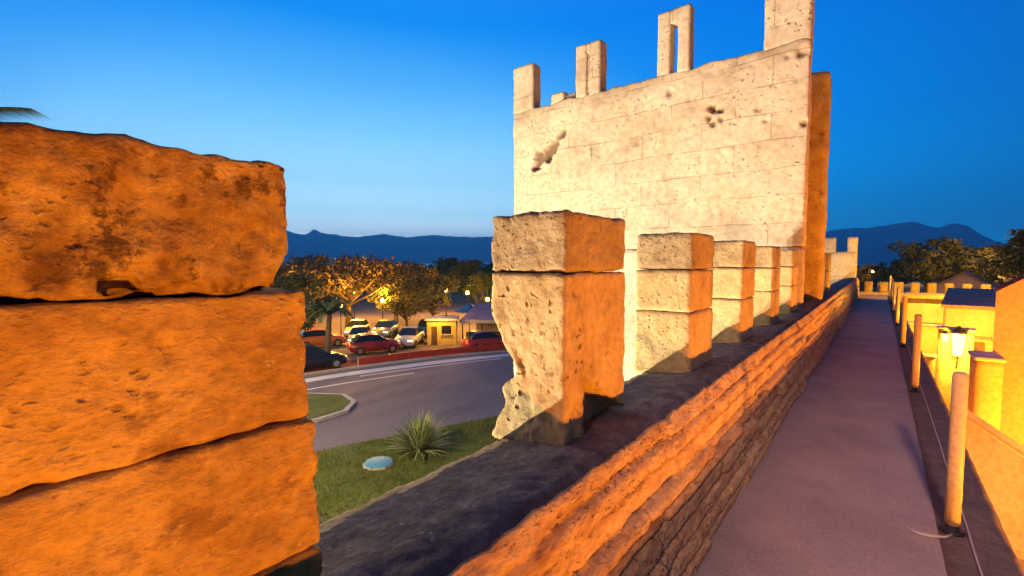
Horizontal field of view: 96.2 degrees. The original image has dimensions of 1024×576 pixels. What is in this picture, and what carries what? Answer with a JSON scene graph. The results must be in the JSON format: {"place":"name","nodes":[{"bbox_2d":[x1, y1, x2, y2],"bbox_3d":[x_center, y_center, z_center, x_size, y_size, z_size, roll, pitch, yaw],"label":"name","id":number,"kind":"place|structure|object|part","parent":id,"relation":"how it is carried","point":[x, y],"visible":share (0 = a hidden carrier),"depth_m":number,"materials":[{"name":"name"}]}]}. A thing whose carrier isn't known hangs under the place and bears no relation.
{"place":"outdoors","nodes":[
{"label":"outdoors","id":0,"kind":"place"},
{"bbox_2d":[300,292,491,359],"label":"parking lot","id":1,"kind":"structure","parent":0,"point":[370,313],"depth_m":52.57,"materials":[{"name":"grey asphalt"}]},
{"bbox_2d":[270,272,338,330],"bbox_3d":[-16.486,1.772,34.750,5.585,5.968,5.133,0,3,0],"label":"dark tree","id":2,"kind":"object","parent":1,"relation":"on","point":[292,282],"visible":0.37,"depth_m":34.22,"materials":[{"name":"green plant"}]},
{"bbox_2d":[273,253,363,324],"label":"umbrella pine","id":3,"kind":"object","parent":1,"relation":"on","point":[297,260],"visible":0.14,"depth_m":48.04,"materials":[{"name":"green plant"}]},
{"bbox_2d":[300,328,345,346],"bbox_3d":[-14.924,3.851,35.754,3.615,1.430,1.636,-2,4,-31],"label":"parked car","id":4,"kind":"object","parent":1,"relation":"on","point":[315,336],"visible":0.56,"depth_m":35.11,"materials":[{"name":"orange paint"}]},
{"bbox_3d":[-15.211,3.434,35.555,2.414,0.445,1.440,-2,4,-31],"label":"window","id":5,"kind":"part","parent":4,"relation":"part of","materials":[{"name":"black glass"}]},
{"bbox_2d":[340,307,341,334],"bbox_3d":[-14.295,2.852,38.406,0.365,3.158,0.365,3,4,39],"label":"street lamp","id":6,"kind":"object","parent":1,"relation":"on","point":[340,323],"visible":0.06,"depth_m":38.39,"materials":[{"name":"grey metal"}]},
{"bbox_2d":[286,254,413,330],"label":"umbrella pine","id":7,"kind":"object","parent":1,"relation":"on","point":[341,273],"visible":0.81,"depth_m":42.35,"materials":[{"name":"green plant"}]},
{"bbox_2d":[344,319,369,337],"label":"parked car","id":8,"kind":"object","parent":1,"relation":"on","point":[354,322],"visible":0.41,"depth_m":40.45,"materials":[{"name":"beige paint"}]},
{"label":"window","id":9,"kind":"part","parent":8,"relation":"part of","materials":[{"name":"black glass"}]},
{"bbox_2d":[347,325,371,341],"bbox_3d":[-12.203,3.783,36.920,1.636,1.430,3.615,-1,3,-11],"label":"parked car","id":10,"kind":"object","parent":1,"relation":"on","point":[356,330],"visible":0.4,"depth_m":36.43,"materials":[{"name":"silver metal"}]},
{"bbox_3d":[-12.269,3.338,37.224,1.440,0.445,2.414,-1,3,-11],"label":"window","id":11,"kind":"part","parent":10,"relation":"part of","materials":[{"name":"black glass"}]},
{"bbox_2d":[347,332,400,355],"bbox_3d":[-10.051,3.980,33.527,3.615,1.430,1.636,-2,4,-27],"label":"parked car","id":12,"kind":"object","parent":1,"relation":"on","point":[360,344],"visible":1,"depth_m":32.84,"materials":[{"name":"red paint"}]},
{"bbox_3d":[-10.349,3.562,33.349,2.414,0.445,1.440,-2,4,-27],"label":"window","id":13,"kind":"part","parent":12,"relation":"part of","materials":[{"name":"black glass"}]},
{"bbox_2d":[372,319,398,337],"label":"parked car","id":14,"kind":"object","parent":1,"relation":"on","point":[388,328],"visible":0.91,"depth_m":40.03,"materials":[{"name":"grey paint"}]},
{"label":"window","id":15,"kind":"part","parent":14,"relation":"part of","materials":[{"name":"black glass"}]},
{"bbox_2d":[365,279,413,322],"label":"round tree","id":16,"kind":"object","parent":1,"relation":"on","point":[380,293],"visible":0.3,"depth_m":44.83,"materials":[{"name":"yellow plant"}]},
{"bbox_2d":[359,259,439,321],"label":"umbrella pine","id":17,"kind":"object","parent":1,"relation":"on","point":[431,273],"visible":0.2,"depth_m":50.82,"materials":[{"name":"green plant"}]},
{"bbox_2d":[395,326,424,347],"bbox_3d":[-8.093,3.810,36.455,1.636,1.430,3.615,0,3,4],"label":"parked car","id":18,"kind":"object","parent":1,"relation":"on","point":[413,336],"visible":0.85,"depth_m":35.71,"materials":[{"name":"grey paint"}]},
{"bbox_3d":[-8.072,3.364,36.764,1.440,0.445,2.414,0,3,4],"label":"window","id":19,"kind":"part","parent":18,"relation":"part of","materials":[{"name":"black glass"}]},
{"bbox_2d":[382,273,438,325],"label":"round tree","id":20,"kind":"object","parent":1,"relation":"on","point":[407,287],"visible":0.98,"depth_m":41.61,"materials":[{"name":"green plant"}]},
{"bbox_2d":[417,319,426,335],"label":"parked car","id":21,"kind":"object","parent":1,"relation":"on","point":[422,323],"visible":0.14,"depth_m":40.41,"materials":[{"name":"blue paint"}]},
{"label":"window","id":22,"kind":"part","parent":21,"relation":"part of","materials":[{"name":"black glass"}]},
{"bbox_2d":[410,270,461,315],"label":"round tree","id":23,"kind":"object","parent":1,"relation":"on","point":[442,299],"visible":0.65,"depth_m":45.53,"materials":[{"name":"green plant"}]},
{"bbox_2d":[424,316,458,344],"bbox_3d":[-5.622,3.432,37.197,2.600,2.120,2.150,0,3,-3],"label":"kiosk","id":24,"kind":"object","parent":1,"relation":"on","point":[442,330],"visible":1,"depth_m":36.37,"materials":[{"name":"paint"}]},
{"bbox_2d":[431,326,436,344],"bbox_3d":[-6.147,3.782,36.348,0.450,1.480,0.040,0,3,-3],"label":"door","id":25,"kind":"structure","parent":24,"relation":"in","point":[433,329],"depth_m":36.32,"materials":[{"name":"brown wood"}]},
{"bbox_2d":[441,326,450,333],"bbox_3d":[-5.199,3.314,36.379,0.750,0.650,0.035,0,3,-3],"label":"window","id":26,"kind":"structure","parent":24,"relation":"in","point":[445,329],"depth_m":36.36,"materials":[{"name":"black glass"}]},
{"bbox_2d":[429,256,462,296],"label":"dark tree","id":27,"kind":"object","parent":1,"relation":"on","point":[443,268],"visible":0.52,"depth_m":77.71,"materials":[{"name":"green plant"}]},
{"bbox_2d":[455,303,473,330],"bbox_3d":[-3.644,2.810,39.239,2.310,3.125,2.310,1,3,16],"label":"parasol","id":28,"kind":"object","parent":1,"relation":"on","point":[467,307],"visible":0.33,"depth_m":38.66,"materials":[{"name":"blue fabric"}]},
{"bbox_2d":[446,258,490,302],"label":"dark tree","id":29,"kind":"object","parent":1,"relation":"on","point":[470,265],"visible":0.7,"depth_m":69.36,"materials":[{"name":"green plant"}]},
{"bbox_2d":[462,271,492,302],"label":"dark tree","id":30,"kind":"object","parent":1,"relation":"on","point":[481,277],"visible":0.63,"depth_m":55.80,"materials":[{"name":"green plant"}]},
{"bbox_2d":[459,303,501,338],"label":"cafe pavilion","id":31,"kind":"structure","parent":1,"relation":"on","point":[480,315],"depth_m":37.60,"materials":[{"name":"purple fabric"}]},
{"bbox_2d":[303,349,506,373],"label":"red cycle path","id":32,"kind":"structure","parent":0,"point":[350,363],"depth_m":29.62,"materials":[{"name":"red asphalt"}]},
{"bbox_2d":[304,344,346,368],"bbox_3d":[-12.390,4.240,28.362,3.915,1.530,1.786,-3,4,-37],"label":"parked car","id":33,"kind":"object","parent":32,"relation":"on","point":[316,357],"visible":0.49,"depth_m":27.99,"materials":[{"name":"black paint"}]},
{"bbox_3d":[-12.688,3.826,28.110,2.636,0.545,1.575,-3,4,-37],"label":"window","id":34,"kind":"part","parent":33,"relation":"part of","materials":[{"name":"black glass"}]},
{"bbox_2d":[305,297,353,368],"bbox_3d":[-11.772,2.832,29.385,3.564,4.268,3.742,-1,3,-9],"label":"palm tree","id":35,"kind":"object","parent":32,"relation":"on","point":[329,309],"visible":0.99,"depth_m":28.85,"materials":[{"name":"green plant"}]},
{"bbox_2d":[357,343,505,365],"bbox_3d":[-5.044,4.514,32.092,11.119,0.570,0.493,-2,4,-29],"label":"barrier","id":36,"kind":"object","parent":32,"relation":"on","point":[388,357],"visible":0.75,"depth_m":31.78,"materials":[{"name":"red paint"}]},
{"bbox_2d":[462,330,505,351],"bbox_3d":[-1.868,3.907,34.795,3.615,1.430,1.636,-1,4,-23],"label":"parked car","id":37,"kind":"object","parent":32,"relation":"on","point":[479,337],"visible":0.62,"depth_m":34.05,"materials":[{"name":"red paint"}]},
{"bbox_3d":[-2.176,3.488,34.637,2.414,0.445,1.440,-1,4,-23],"label":"window","id":38,"kind":"part","parent":37,"relation":"part of","materials":[{"name":"black glass"}]},
{"bbox_2d":[313,414,499,523],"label":"lawn","id":39,"kind":"structure","parent":0,"point":[455,451],"depth_m":15.02,"materials":[{"name":"green plant"}]},
{"bbox_2d":[0,107,53,121],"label":"palm tree","id":40,"kind":"object","parent":39,"relation":"on","point":[13,110],"visible":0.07,"depth_m":6.38,"materials":[{"name":"green plant"}]},
{"bbox_2d":[363,456,394,470],"bbox_3d":[-4.379,5.740,15.109,1.040,0.070,1.040,3,4,39],"label":"ground cover","id":41,"kind":"object","parent":39,"relation":"on","point":[377,461],"visible":1,"depth_m":15.04,"materials":[{"name":"blue paint"}]},
{"bbox_2d":[379,410,454,459],"bbox_3d":[-3.224,4.996,16.106,2.815,1.360,2.766,3,4,39],"label":"yucca plant","id":42,"kind":"object","parent":39,"relation":"on","point":[419,438],"visible":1,"depth_m":15.91,"materials":[{"name":"green plant"}]},
{"bbox_2d":[513,0,831,380],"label":"gate tower","id":43,"kind":"structure","parent":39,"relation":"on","point":[733,148],"depth_m":8.90,"materials":[{"name":"stone"}]},
{"bbox_2d":[824,237,857,284],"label":"watch tower","id":44,"kind":"structure","parent":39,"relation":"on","point":[843,264],"depth_m":22.74,"materials":[{"name":"stone"}]},
{"bbox_2d":[304,352,513,450],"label":"road","id":45,"kind":"structure","parent":0,"point":[459,392],"depth_m":22.80,"materials":[{"name":"grey asphalt"}]},
{"bbox_2d":[311,393,356,422],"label":"island kerb","id":46,"kind":"structure","parent":45,"relation":"on","point":[350,405],"depth_m":20.10,"materials":[{"name":"paint"}]},
{"bbox_2d":[307,393,349,418],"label":"island lawn","id":47,"kind":"structure","parent":46,"relation":"on","point":[319,405],"depth_m":20.99,"materials":[{"name":"green plant"}]},
{"bbox_2d":[307,373,412,389],"bbox_3d":[-9.469,5.217,24.651,9.145,0.001,0.406,-3,4,-38],"label":"road marking","id":48,"kind":"object","parent":45,"relation":"on","point":[358,381],"visible":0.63,"depth_m":25.43,"materials":[{"name":"white paint"}]},
{"bbox_2d":[304,350,507,375],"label":"kerb","id":49,"kind":"structure","parent":45,"relation":"on","point":[383,363],"depth_m":30.07,"materials":[{"name":"paint"}]},
{"bbox_2d":[305,354,510,381],"bbox_3d":[-6.755,5.102,26.639,72.276,0.001,5.124,-2,4,-33],"label":"road marking","id":50,"kind":"object","parent":45,"relation":"on","point":[390,368],"visible":0.34,"depth_m":28.92,"materials":[{"name":"white paint"}]},
{"bbox_2d":[360,358,501,376],"bbox_3d":[-4.815,4.958,29.125,9.469,0.001,0.397,-2,4,-31],"label":"road marking","id":51,"kind":"object","parent":45,"relation":"on","point":[428,366],"visible":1,"depth_m":28.92,"materials":[{"name":"white paint"}]},
{"bbox_2d":[0,0,1023,243],"label":"sky","id":52,"kind":"structure","parent":0,"point":[390,117],"materials":[{"name":"blue"}]},
{"bbox_2d":[268,267,891,524],"bbox_3d":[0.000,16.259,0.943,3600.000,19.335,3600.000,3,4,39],"label":"ground","id":53,"kind":"structure","parent":0,"point":[491,427],"depth_m":90.18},
{"bbox_2d":[396,261,423,269],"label":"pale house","id":54,"kind":"structure","parent":53,"relation":"on","point":[406,262],"depth_m":169.16,"materials":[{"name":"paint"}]},
{"bbox_2d":[0,122,888,575],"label":"city wall","id":55,"kind":"structure","parent":53,"relation":"on","point":[154,418],"depth_m":1.03,"materials":[{"name":"stone"}]},
{"bbox_2d":[695,295,946,575],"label":"walkway","id":56,"kind":"structure","parent":55,"relation":"attached to","point":[837,485],"depth_m":3.40,"materials":[{"name":"concrete"}]},
{"bbox_2d":[906,527,952,538],"bbox_3d":[2.520,1.476,2.766,0.227,0.026,0.064,1,4,22],"label":"loose strap","id":57,"kind":"object","parent":56,"relation":"on","point":[931,535],"visible":1,"depth_m":2.75,"materials":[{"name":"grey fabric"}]},
{"bbox_2d":[888,296,1023,575],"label":"kerb strip","id":58,"kind":"object","parent":55,"relation":"on","point":[995,553],"visible":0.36,"depth_m":3.24,"materials":[{"name":"stone"}]},
{"bbox_2d":[888,276,891,297],"bbox_3d":[17.131,-0.058,20.828,0.122,0.980,0.124,3,4,39],"label":"bollard","id":59,"kind":"object","parent":58,"relation":"on","point":[889,286],"visible":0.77,"depth_m":20.81,"materials":[{"name":"brown wood"}]},
{"bbox_2d":[889,278,893,303],"bbox_3d":[14.721,0.117,17.817,0.122,0.980,0.124,3,4,39],"label":"bollard","id":60,"kind":"object","parent":58,"relation":"on","point":[891,293],"visible":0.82,"depth_m":17.79,"materials":[{"name":"brown metal"}]},
{"bbox_2d":[892,282,895,311],"bbox_3d":[12.311,0.291,14.807,0.122,0.980,0.124,3,4,39],"label":"bollard","id":61,"kind":"object","parent":58,"relation":"on","point":[894,296],"visible":1,"depth_m":14.79,"materials":[{"name":"brown wood"}]},
{"bbox_2d":[894,287,900,324],"bbox_3d":[9.901,0.466,11.796,0.122,0.980,0.124,3,4,39],"label":"bollard","id":62,"kind":"object","parent":58,"relation":"on","point":[897,306],"visible":1,"depth_m":11.77,"materials":[{"name":"brown wood"}]},
{"bbox_2d":[899,296,907,346],"bbox_3d":[7.492,0.640,8.786,0.122,0.980,0.124,3,4,39],"label":"bollard","id":63,"kind":"object","parent":58,"relation":"on","point":[904,321],"visible":1,"depth_m":8.76,"materials":[{"name":"brown wood"}]},
{"bbox_2d":[908,314,921,392],"bbox_3d":[5.082,0.815,5.776,0.122,0.980,0.124,3,4,39],"label":"bollard","id":64,"kind":"object","parent":58,"relation":"on","point":[916,352],"visible":1,"depth_m":5.75,"materials":[{"name":"brown wood"}]},
{"bbox_2d":[906,342,982,575],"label":"edge cord","id":65,"kind":"object","parent":58,"relation":"on","point":[974,552],"visible":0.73,"depth_m":2.92,"materials":[{"name":"grey"}]},
{"bbox_2d":[938,371,968,536],"bbox_3d":[2.672,0.990,2.765,0.122,0.980,0.124,3,4,39],"label":"bollard","id":66,"kind":"object","parent":58,"relation":"on","point":[956,448],"visible":1,"depth_m":2.74,"materials":[{"name":"stone"}]},
{"bbox_2d":[474,262,485,271],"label":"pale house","id":67,"kind":"structure","parent":53,"relation":"on","point":[482,265],"depth_m":184.66,"materials":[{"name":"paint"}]},
{"bbox_2d":[263,263,1000,298],"bbox_3d":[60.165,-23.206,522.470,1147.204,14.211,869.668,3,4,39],"label":"distant wood","id":68,"kind":"object","parent":53,"relation":"on","point":[875,282],"visible":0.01,"depth_m":98.63,"materials":[{"name":"green plant"}]},
{"bbox_2d":[856,263,881,290],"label":"olive tree","id":69,"kind":"object","parent":53,"relation":"on","point":[865,276],"visible":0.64,"depth_m":81.95,"materials":[{"name":"green plant"}]},
{"bbox_2d":[281,262,891,266],"bbox_3d":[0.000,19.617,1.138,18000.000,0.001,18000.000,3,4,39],"label":"sea","id":70,"kind":"structure","parent":0,"point":[859,264],"depth_m":4177.35,"materials":[{"name":"blue liquid"}]},
{"bbox_2d":[284,222,1019,263],"bbox_3d":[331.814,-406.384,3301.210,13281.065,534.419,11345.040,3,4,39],"label":"hills","id":71,"kind":"structure","parent":0,"point":[874,242],"depth_m":6007.98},
{"bbox_2d":[905,292,944,323],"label":"gate house","id":72,"kind":"structure","parent":0,"point":[927,307],"depth_m":19.13,"materials":[{"name":"paint"}]},
{"bbox_2d":[877,281,1023,570],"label":"street","id":73,"kind":"structure","parent":0,"point":[906,287],"depth_m":65.26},
{"bbox_2d":[870,259,917,283],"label":"olive tree","id":74,"kind":"object","parent":73,"relation":"on","point":[885,275],"visible":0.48,"depth_m":67.18,"materials":[{"name":"green plant"}]},
{"bbox_2d":[859,281,990,325],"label":"cross wall","id":75,"kind":"structure","parent":73,"relation":"on","point":[883,287],"depth_m":22.43,"materials":[{"name":"paint"}]},
{"bbox_2d":[908,321,942,378],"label":"yard wall","id":76,"kind":"structure","parent":73,"relation":"on","point":[929,337],"depth_m":15.03,"materials":[{"name":"paint"}]},
{"bbox_2d":[923,353,936,376],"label":"yard wall","id":77,"kind":"structure","parent":73,"relation":"on","point":[930,359],"depth_m":12.36,"materials":[{"name":"paint"}]},
{"bbox_2d":[885,235,989,292],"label":"olive tree","id":78,"kind":"object","parent":73,"relation":"on","point":[943,256],"visible":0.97,"depth_m":54.96,"materials":[{"name":"green plant"}]},
{"bbox_2d":[935,326,976,410],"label":"lane wall","id":79,"kind":"structure","parent":73,"relation":"on","point":[946,364],"depth_m":10.98,"materials":[{"name":"paint"}]},
{"bbox_2d":[941,331,948,345],"bbox_3d":[10.281,1.213,10.920,0.158,0.374,0.182,3,4,39],"label":"wall lantern","id":80,"kind":"object","parent":79,"relation":"attached to","point":[945,335],"depth_m":10.88,"materials":[{"name":"white glass"}]},
{"bbox_2d":[950,326,967,368],"bbox_3d":[10.448,1.423,10.773,0.281,1.068,0.325,3,4,39],"label":"wall lantern","id":81,"kind":"object","parent":79,"relation":"attached to","point":[958,333],"depth_m":10.70,"materials":[{"name":"white glass"}]},
{"bbox_2d":[926,246,989,278],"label":"olive tree","id":82,"kind":"object","parent":73,"relation":"on","point":[957,263],"visible":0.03,"depth_m":60.05,"materials":[{"name":"green plant"}]},
{"bbox_2d":[937,271,993,293],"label":"cottage","id":83,"kind":"structure","parent":73,"relation":"on","point":[961,278],"depth_m":32.40,"materials":[{"name":"brown paint"}]},
{"bbox_2d":[941,288,995,351],"bbox_3d":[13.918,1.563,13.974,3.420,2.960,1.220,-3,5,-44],"label":"ochre house","id":84,"kind":"structure","parent":73,"relation":"on","point":[969,308],"depth_m":12.91,"materials":[{"name":"plaster"},{"name":"roof tile"}]},
{"bbox_2d":[974,342,984,350],"bbox_3d":[12.865,1.852,12.805,0.080,0.720,0.400,-3,5,-44],"label":"window","id":85,"kind":"structure","parent":84,"relation":"in","point":[978,346],"depth_m":12.69,"materials":[{"name":"orange glass"}]},
{"bbox_2d":[955,245,1009,286],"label":"olive tree","id":86,"kind":"object","parent":73,"relation":"on","point":[988,278],"visible":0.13,"depth_m":55.73,"materials":[{"name":"green plant"}]},
{"bbox_2d":[968,350,1006,430],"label":"yard wall","id":87,"kind":"structure","parent":73,"relation":"on","point":[986,371],"depth_m":7.93,"materials":[{"name":"paint"}]},
{"bbox_2d":[976,229,1023,282],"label":"olive tree","id":88,"kind":"object","parent":73,"relation":"on","point":[1007,262],"visible":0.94,"depth_m":38.14,"materials":[{"name":"green plant"}]},
{"bbox_2d":[993,274,1023,446],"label":"gable house","id":89,"kind":"structure","parent":73,"relation":"on","point":[1008,341],"depth_m":8.23,"materials":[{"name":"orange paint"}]},
{"bbox_2d":[965,409,1023,559],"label":"stair wall","id":90,"kind":"structure","parent":0,"point":[996,456],"depth_m":6.04,"materials":[{"name":"paint"}]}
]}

